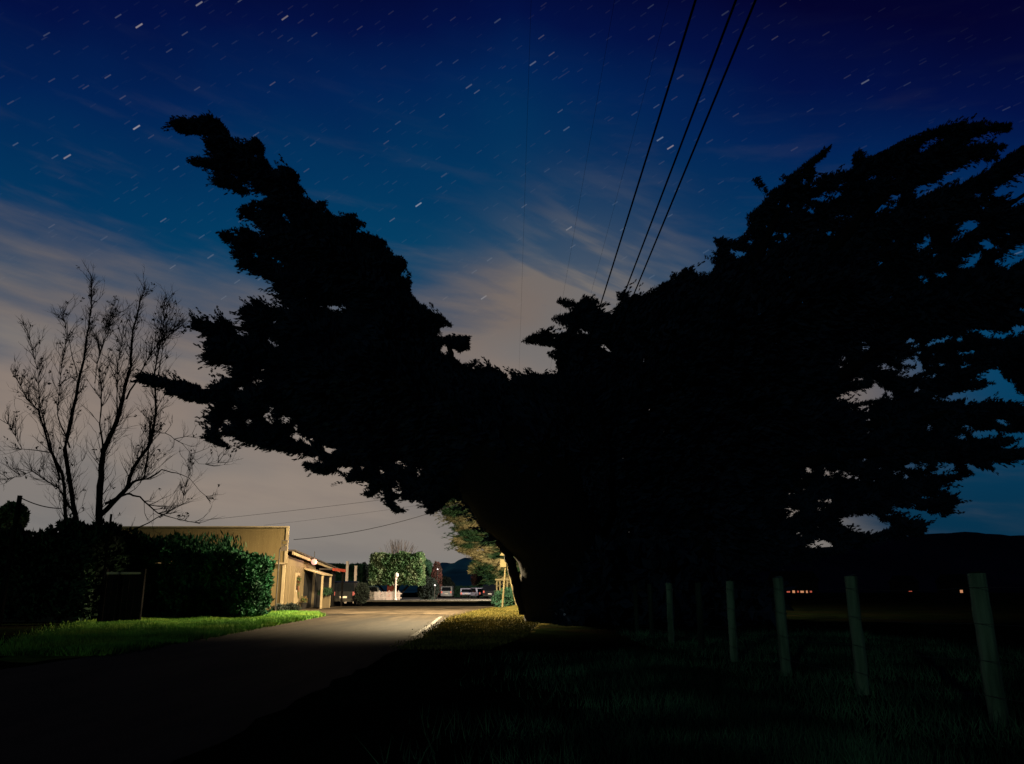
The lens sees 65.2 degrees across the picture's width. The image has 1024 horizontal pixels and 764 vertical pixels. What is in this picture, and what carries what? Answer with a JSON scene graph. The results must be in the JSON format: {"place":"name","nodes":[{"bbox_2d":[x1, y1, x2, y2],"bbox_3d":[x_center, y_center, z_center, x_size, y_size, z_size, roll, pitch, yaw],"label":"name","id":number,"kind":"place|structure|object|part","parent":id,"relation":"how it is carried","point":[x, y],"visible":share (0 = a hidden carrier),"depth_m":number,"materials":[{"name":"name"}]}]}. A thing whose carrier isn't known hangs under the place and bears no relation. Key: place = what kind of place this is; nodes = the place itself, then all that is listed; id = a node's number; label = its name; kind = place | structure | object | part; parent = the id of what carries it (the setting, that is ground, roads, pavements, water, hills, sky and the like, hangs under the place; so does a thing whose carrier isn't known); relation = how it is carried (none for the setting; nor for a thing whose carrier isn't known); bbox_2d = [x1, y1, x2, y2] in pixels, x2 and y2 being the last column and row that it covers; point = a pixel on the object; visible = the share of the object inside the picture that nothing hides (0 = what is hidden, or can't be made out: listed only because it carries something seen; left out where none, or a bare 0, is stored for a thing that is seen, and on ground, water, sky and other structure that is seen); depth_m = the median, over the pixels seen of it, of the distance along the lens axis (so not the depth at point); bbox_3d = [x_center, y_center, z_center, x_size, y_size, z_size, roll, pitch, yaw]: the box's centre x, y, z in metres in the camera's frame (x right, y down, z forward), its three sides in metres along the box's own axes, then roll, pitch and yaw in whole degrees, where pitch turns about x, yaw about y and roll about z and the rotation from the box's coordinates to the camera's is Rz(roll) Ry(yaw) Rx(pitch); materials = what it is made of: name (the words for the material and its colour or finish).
{"place":"outdoors","nodes":[
{"label":"outdoors","id":0,"kind":"place"},
{"bbox_2d":[0,607,491,763],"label":"road","id":1,"kind":"structure","parent":0,"point":[167,704],"depth_m":9.19,"materials":[{"name":"grey asphalt"}]},
{"bbox_2d":[411,616,442,635],"bbox_3d":[-2.686,8.099,26.827,0.208,0.001,15.018,1,-15,-2],"label":"road edge line","id":2,"kind":"object","parent":1,"relation":"on","point":[428,626],"visible":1,"depth_m":23.99,"materials":[{"name":"paint"}]},
{"bbox_2d":[335,602,494,605],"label":"cross street","id":3,"kind":"structure","parent":0,"point":[422,604],"depth_m":61.98,"materials":[{"name":"grey asphalt"}]},
{"bbox_2d":[344,561,348,602],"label":"white post","id":4,"kind":"object","parent":3,"relation":"on","point":[347,570],"visible":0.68,"depth_m":68.52,"materials":[{"name":"paint"}]},
{"bbox_2d":[334,581,359,605],"bbox_3d":[-12.295,15.714,59.511,1.800,1.715,4.550,1,-15,-6],"label":"parked car","id":5,"kind":"object","parent":3,"relation":"on","point":[348,590],"visible":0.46,"depth_m":57.54,"materials":[{"name":"black paint"}]},
{"bbox_3d":[-12.089,14.776,57.629,1.470,0.567,0.155,1,-15,-6],"label":"rear window","id":6,"kind":"part","parent":5,"relation":"part of","materials":[{"name":"black glass"}]},
{"bbox_2d":[353,566,356,602],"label":"white post","id":7,"kind":"object","parent":3,"relation":"on","point":[355,574],"visible":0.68,"depth_m":68.46,"materials":[{"name":"paint"}]},
{"bbox_2d":[354,582,369,605],"bbox_3d":[-10.630,14.995,56.639,1.191,1.712,1.176,0,-15,0],"label":"round bush","id":8,"kind":"object","parent":3,"relation":"on","point":[362,593],"visible":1,"depth_m":56.40,"materials":[{"name":"green plant"}]},
{"bbox_2d":[433,497,520,588],"bbox_3d":[1.220,11.274,65.303,16.425,12.887,6.400,0,-15,0],"label":"cypress tree","id":9,"kind":"object","parent":3,"relation":"on","point":[466,540],"visible":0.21,"depth_m":64.40,"materials":[{"name":"green plant"}]},
{"bbox_2d":[495,579,508,605],"bbox_3d":[-0.728,15.239,58.010,0.990,1.888,0.135,0,-15,0],"label":"trellis","id":10,"kind":"object","parent":3,"relation":"on","point":[500,583],"visible":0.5,"depth_m":58.14,"materials":[{"name":"beige wood"}]},
{"bbox_2d":[328,558,502,592],"bbox_3d":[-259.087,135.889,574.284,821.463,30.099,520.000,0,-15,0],"label":"hills","id":11,"kind":"structure","parent":0,"point":[457,573],"depth_m":432.07,"materials":[{"name":"foliage"},{"name":"grass"},{"name":"earth"}]},
{"bbox_2d":[343,600,491,601],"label":"pavement","id":12,"kind":"structure","parent":0,"point":[426,601],"depth_m":76.19,"materials":[{"name":"grey concrete"}]},
{"bbox_2d":[496,605,517,610],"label":"grass bank","id":13,"kind":"structure","parent":0,"point":[512,607],"depth_m":46.31,"materials":[{"name":"yellow plant"}]},
{"bbox_2d":[491,587,514,606],"bbox_3d":[-0.152,13.899,51.119,2.538,1.712,2.211,0,-15,0],"label":"plant","id":14,"kind":"object","parent":13,"relation":"on","point":[508,598],"visible":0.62,"depth_m":50.73,"materials":[{"name":"green plant"}]},
{"bbox_2d":[500,553,516,606],"bbox_3d":[-0.197,11.941,48.588,1.167,3.369,0.252,4,-15,-13],"label":"braced post","id":15,"kind":"object","parent":13,"relation":"on","point":[502,563],"visible":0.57,"depth_m":48.57,"materials":[{"name":"beige wood"}]},
{"bbox_2d":[0,593,1023,763],"bbox_3d":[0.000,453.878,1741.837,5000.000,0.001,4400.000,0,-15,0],"label":"ground","id":16,"kind":"structure","parent":0,"point":[368,707],"depth_m":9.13,"materials":[{"name":"green plant"}]},
{"bbox_2d":[0,495,22,625],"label":"post","id":17,"kind":"object","parent":16,"relation":"on","point":[4,588],"visible":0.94,"depth_m":25.36,"materials":[{"name":"brown wood"}]},
{"bbox_2d":[22,498,60,508],"bbox_3d":[-16.217,4.222,27.575,0.033,0.126,3.552,2,-15,-9],"label":"wire","id":18,"kind":"object","parent":17,"relation":"attached to","point":[40,505],"visible":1,"depth_m":27.39,"materials":[{"name":"black metal"}]},
{"bbox_2d":[0,500,30,528],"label":"round tree","id":19,"kind":"object","parent":16,"relation":"on","point":[7,510],"visible":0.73,"depth_m":43.17,"materials":[{"name":"green plant"}]},
{"bbox_2d":[0,511,136,622],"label":"hedge","id":20,"kind":"object","parent":16,"relation":"on","point":[55,575],"visible":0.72,"depth_m":28.46,"materials":[{"name":"green plant"}]},
{"bbox_2d":[0,625,273,662],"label":"verge","id":21,"kind":"structure","parent":16,"relation":"on","point":[25,659],"depth_m":13.24,"materials":[{"name":"green plant"}]},
{"bbox_2d":[97,514,112,621],"bbox_3d":[-13.649,6.263,26.786,0.076,3.653,0.078,0,-15,0],"label":"post","id":22,"kind":"object","parent":21,"relation":"on","point":[104,568],"visible":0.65,"depth_m":26.78,"materials":[{"name":"wood"}]},
{"bbox_2d":[0,264,239,537],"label":"bare tree","id":23,"kind":"object","parent":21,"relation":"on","point":[100,512],"visible":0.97,"depth_m":31.88,"materials":[{"name":"black plant"}]},
{"bbox_2d":[99,569,146,621],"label":"gate","id":24,"kind":"structure","parent":21,"relation":"on","point":[122,597],"depth_m":27.22,"materials":[{"name":"brown wood"}]},
{"bbox_2d":[0,610,327,655],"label":"grass","id":25,"kind":"structure","parent":21,"relation":"on","point":[85,637],"depth_m":19.26,"materials":[{"name":"green plant"}]},
{"bbox_2d":[124,527,277,617],"bbox_3d":[-13.358,7.768,32.311,7.415,3.623,4.044,0,-15,0],"label":"bush","id":26,"kind":"object","parent":21,"relation":"on","point":[200,576],"visible":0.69,"depth_m":30.87,"materials":[{"name":"green plant"}]},
{"bbox_2d":[270,603,288,610],"bbox_3d":[-11.328,11.119,38.990,0.950,0.735,0.818,0,-15,0],"label":"plant","id":27,"kind":"object","parent":21,"relation":"on","point":[280,607],"visible":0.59,"depth_m":38.84,"materials":[{"name":"green plant"}]},
{"bbox_2d":[275,540,287,610],"bbox_3d":[-11.072,9.357,38.363,0.406,3.490,0.068,-2,-15,6],"label":"sign post","id":28,"kind":"object","parent":21,"relation":"on","point":[283,542],"visible":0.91,"depth_m":38.58,"materials":[{"name":"brown wood"}]},
{"bbox_2d":[122,526,345,609],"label":"building","id":29,"kind":"structure","parent":16,"relation":"on","point":[317,586],"depth_m":45.29,"materials":[{"name":"beige paint"}]},
{"bbox_2d":[293,573,299,603],"bbox_3d":[-12.625,12.249,46.928,0.070,2.050,0.950,0,-15,0],"label":"door","id":30,"kind":"structure","parent":29,"relation":"in","point":[295,600],"depth_m":46.73,"materials":[{"name":"beige paint"}]},
{"bbox_2d":[297,575,300,598],"bbox_3d":[-12.559,12.034,47.013,0.230,1.336,0.693,-1,-15,5],"label":"wreath","id":31,"kind":"object","parent":29,"relation":"attached to","point":[299,580],"visible":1,"depth_m":46.97,"materials":[{"name":"green plant"}]},
{"bbox_2d":[303,572,312,607],"bbox_3d":[-12.630,12.855,49.457,0.040,2.100,2.000,0,-15,0],"label":"doorway","id":32,"kind":"structure","parent":29,"relation":"in","point":[308,577],"depth_m":49.58,"materials":[{"name":"brown wood"}]},
{"bbox_2d":[311,551,316,564],"bbox_3d":[-12.160,10.824,49.158,0.400,0.820,0.370,0,-15,0],"label":"wall lamp","id":33,"kind":"object","parent":29,"relation":"attached to","point":[313,561],"visible":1,"depth_m":49.01,"materials":[{"name":"white glass"}]},
{"bbox_2d":[299,606,493,614],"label":"forecourt","id":34,"kind":"structure","parent":16,"relation":"on","point":[450,610],"depth_m":46.23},
{"bbox_2d":[285,602,301,610],"bbox_3d":[-11.016,11.326,39.949,0.876,0.710,0.934,-13,-19,41],"label":"plant","id":35,"kind":"object","parent":34,"relation":"on","point":[292,606],"visible":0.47,"depth_m":39.82,"materials":[{"name":"green plant"}]},
{"bbox_2d":[300,596,307,608],"bbox_3d":[-12.296,13.009,47.220,0.459,0.777,0.543,0,-15,0],"label":"flower pot","id":36,"kind":"object","parent":34,"relation":"on","point":[303,601],"visible":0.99,"depth_m":47.10,"materials":[{"name":"green plant"}]},
{"bbox_2d":[368,597,492,599],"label":"yard","id":37,"kind":"structure","parent":16,"relation":"on","point":[442,598],"depth_m":105.61,"materials":[{"name":"grey concrete"}]},
{"bbox_2d":[330,562,365,582],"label":"hedge","id":38,"kind":"object","parent":37,"relation":"on","point":[361,571],"visible":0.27,"depth_m":93.16,"materials":[{"name":"green plant"}]},
{"bbox_2d":[362,562,369,585],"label":"shrub","id":39,"kind":"object","parent":37,"relation":"on","point":[367,570],"visible":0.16,"depth_m":100.66,"materials":[{"name":"green plant"}]},
{"bbox_2d":[369,586,380,599],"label":"parked car","id":40,"kind":"object","parent":37,"relation":"on","point":[376,589],"visible":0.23,"depth_m":87.94,"materials":[{"name":"white paint"}]},
{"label":"window","id":41,"kind":"part","parent":40,"relation":"part of","materials":[{"name":"black glass"}]},
{"bbox_2d":[370,590,401,599],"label":"picket fence","id":42,"kind":"object","parent":37,"relation":"on","point":[379,597],"visible":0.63,"depth_m":84.04,"materials":[{"name":"white paint"}]},
{"bbox_2d":[361,539,416,599],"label":"bare tree","id":43,"kind":"object","parent":37,"relation":"on","point":[395,550],"visible":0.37,"depth_m":93.79,"materials":[{"name":"grey plant"}]},
{"bbox_2d":[387,585,394,599],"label":"vending cabinet","id":44,"kind":"object","parent":37,"relation":"on","point":[390,588],"visible":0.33,"depth_m":85.51,"materials":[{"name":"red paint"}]},
{"bbox_2d":[392,573,398,599],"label":"globe lamp","id":45,"kind":"object","parent":37,"relation":"on","point":[396,575],"visible":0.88,"depth_m":83.25,"materials":[{"name":"white paint"}]},
{"bbox_2d":[367,550,425,599],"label":"clipped tree","id":46,"kind":"object","parent":37,"relation":"on","point":[407,567],"visible":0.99,"depth_m":85.32,"materials":[{"name":"green plant"}]},
{"bbox_2d":[416,576,439,599],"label":"shrub","id":47,"kind":"object","parent":37,"relation":"on","point":[425,592],"visible":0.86,"depth_m":89.32,"materials":[{"name":"green plant"}]},
{"bbox_2d":[425,559,432,578],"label":"shrub","id":48,"kind":"object","parent":37,"relation":"on","point":[429,566],"visible":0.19,"depth_m":99.80,"materials":[{"name":"green plant"}]},
{"bbox_2d":[430,561,442,598],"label":"shrub","id":49,"kind":"object","parent":37,"relation":"on","point":[436,565],"visible":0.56,"depth_m":95.97,"materials":[{"name":"red plant"}]},
{"bbox_2d":[441,586,453,597],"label":"parked van","id":50,"kind":"object","parent":37,"relation":"on","point":[447,590],"visible":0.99,"depth_m":112.59,"materials":[{"name":"silver metal"}]},
{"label":"rear window","id":51,"kind":"part","parent":50,"relation":"part of","materials":[{"name":"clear glass"}]},
{"bbox_2d":[460,588,472,597],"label":"parked car","id":52,"kind":"object","parent":37,"relation":"on","point":[464,591],"visible":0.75,"depth_m":110.69,"materials":[{"name":"white paint"}]},
{"bbox_2d":[467,588,486,597],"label":"parked car","id":53,"kind":"object","parent":37,"relation":"on","point":[477,592],"visible":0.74,"depth_m":109.04,"materials":[{"name":"white paint"}]},
{"bbox_2d":[483,585,498,598],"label":"parked car","id":54,"kind":"object","parent":37,"relation":"on","point":[488,590],"visible":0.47,"depth_m":104.80,"materials":[{"name":"black paint"}]},
{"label":"rear window","id":55,"kind":"part","parent":54,"relation":"part of","materials":[{"name":"black glass"}]},
{"bbox_2d":[438,576,455,596],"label":"shrub","id":56,"kind":"object","parent":16,"relation":"on","point":[447,581],"visible":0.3,"depth_m":121.70,"materials":[{"name":"green plant"}]},
{"bbox_2d":[389,607,551,649],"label":"verge","id":57,"kind":"structure","parent":16,"relation":"on","point":[538,625],"depth_m":21.83,"materials":[{"name":"plant"}]},
{"bbox_2d":[130,110,611,622],"bbox_3d":[-5.190,-1.412,31.423,19.551,20.944,3.602,0,-15,0],"label":"cypress tree","id":58,"kind":"object","parent":57,"relation":"on","point":[371,380],"visible":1,"depth_m":30.25,"materials":[{"name":"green plant"}]},
{"bbox_3d":[1.250,8.261,46.391,2.500,9.950,0.385,0,-15,0],"label":"utility pole","id":59,"kind":"object","parent":57,"relation":"on","visible":0},
{"bbox_2d":[191,497,400,521],"bbox_3d":[-8.850,6.915,46.712,20.204,2.499,0.016,0,-15,0],"label":"power line","id":60,"kind":"object","parent":59,"relation":"attached to","point":[284,511],"visible":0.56,"depth_m":46.57,"materials":[{"name":"metal"}]},
{"bbox_2d":[294,503,458,539],"bbox_3d":[-5.584,7.091,46.304,13.695,4.057,0.029,1,-15,-2],"label":"power line","id":61,"kind":"object","parent":59,"relation":"attached to","point":[372,528],"visible":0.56,"depth_m":45.84,"materials":[{"name":"metal"}]},
{"bbox_2d":[437,585,509,596],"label":"hedge","id":62,"kind":"object","parent":16,"relation":"on","point":[457,591],"visible":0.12,"depth_m":126.96,"materials":[{"name":"green plant"}]},
{"bbox_2d":[470,567,485,586],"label":"shrub","id":63,"kind":"object","parent":16,"relation":"on","point":[475,580],"visible":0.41,"depth_m":135.44,"materials":[{"name":"red plant"}]},
{"bbox_2d":[483,574,498,584],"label":"shrub","id":64,"kind":"object","parent":16,"relation":"on","point":[489,581],"visible":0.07,"depth_m":123.84,"materials":[{"name":"green plant"}]},
{"bbox_2d":[521,113,1023,578],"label":"cypress tree","id":65,"kind":"object","parent":16,"relation":"on","point":[738,381],"visible":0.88,"depth_m":32.60,"materials":[{"name":"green plant"}]},
{"bbox_2d":[767,571,819,594],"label":"farmhouse","id":66,"kind":"object","parent":16,"relation":"on","point":[806,581],"visible":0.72,"depth_m":194.07,"materials":[{"name":"black"}]},
{"bbox_2d":[633,571,1023,726],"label":"wire fence","id":67,"kind":"object","parent":16,"relation":"on","point":[990,662],"visible":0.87,"depth_m":8.79,"materials":[{"name":"grey wood"}]},
{"bbox_2d":[888,575,919,593],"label":"farmhouse","id":68,"kind":"object","parent":16,"relation":"on","point":[902,584],"visible":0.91,"depth_m":253.32,"materials":[{"name":"black"}]},
{"bbox_2d":[934,574,969,593],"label":"farmhouse","id":69,"kind":"object","parent":16,"relation":"on","point":[948,582],"visible":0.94,"depth_m":234.09,"materials":[{"name":"black"}]},
{"bbox_3d":[3.550,-8.826,-17.360,1.700,10.950,0.385,0,-15,0],"label":"utility pole","id":70,"kind":"object","parent":16,"relation":"on","visible":0},
{"bbox_2d":[585,0,696,353],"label":"power line","id":71,"kind":"object","parent":70,"relation":"attached to","point":[679,51],"visible":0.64,"depth_m":17.13,"materials":[{"name":"metal"}]},
{"bbox_2d":[601,0,736,353],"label":"power line","id":72,"kind":"object","parent":70,"relation":"attached to","point":[714,56],"visible":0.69,"depth_m":17.10,"materials":[{"name":"metal"}]},
{"bbox_3d":[1.250,-8.845,-19.422,2.500,9.950,0.385,0,-15,0],"label":"utility pole","id":73,"kind":"object","parent":16,"relation":"on","visible":0},
{"bbox_2d":[519,15,530,359],"bbox_3d":[0.280,-4.910,14.502,0.004,0.104,68.000,0,-15,0],"label":"power line","id":74,"kind":"object","parent":73,"relation":"attached to","point":[526,145],"visible":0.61,"depth_m":15.44,"materials":[{"name":"metal"}]},
{"bbox_2d":[549,0,614,373],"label":"power line","id":75,"kind":"object","parent":73,"relation":"attached to","point":[587,155],"visible":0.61,"depth_m":15.39,"materials":[{"name":"metal"}]},
{"bbox_2d":[572,2,668,362],"bbox_3d":[2.300,-4.910,14.502,0.004,0.104,68.000,0,-15,0],"label":"power line","id":76,"kind":"object","parent":73,"relation":"attached to","point":[627,156],"visible":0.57,"depth_m":15.26,"materials":[{"name":"metal"}]},
{"bbox_2d":[0,0,1023,565],"label":"sky","id":77,"kind":"structure","parent":0,"point":[410,117],"materials":[{"name":"blue"}]},
{"bbox_2d":[608,0,756,355],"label":"power line","id":78,"kind":"object","parent":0,"point":[732,55],"visible":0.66,"depth_m":17.12,"materials":[{"name":"metal"}]},
{"bbox_2d":[415,532,1023,592],"bbox_3d":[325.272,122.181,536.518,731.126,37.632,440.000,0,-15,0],"label":"hill","id":79,"kind":"structure","parent":0,"point":[926,560],"depth_m":415.62,"materials":[{"name":"brown plant"}]}
]}

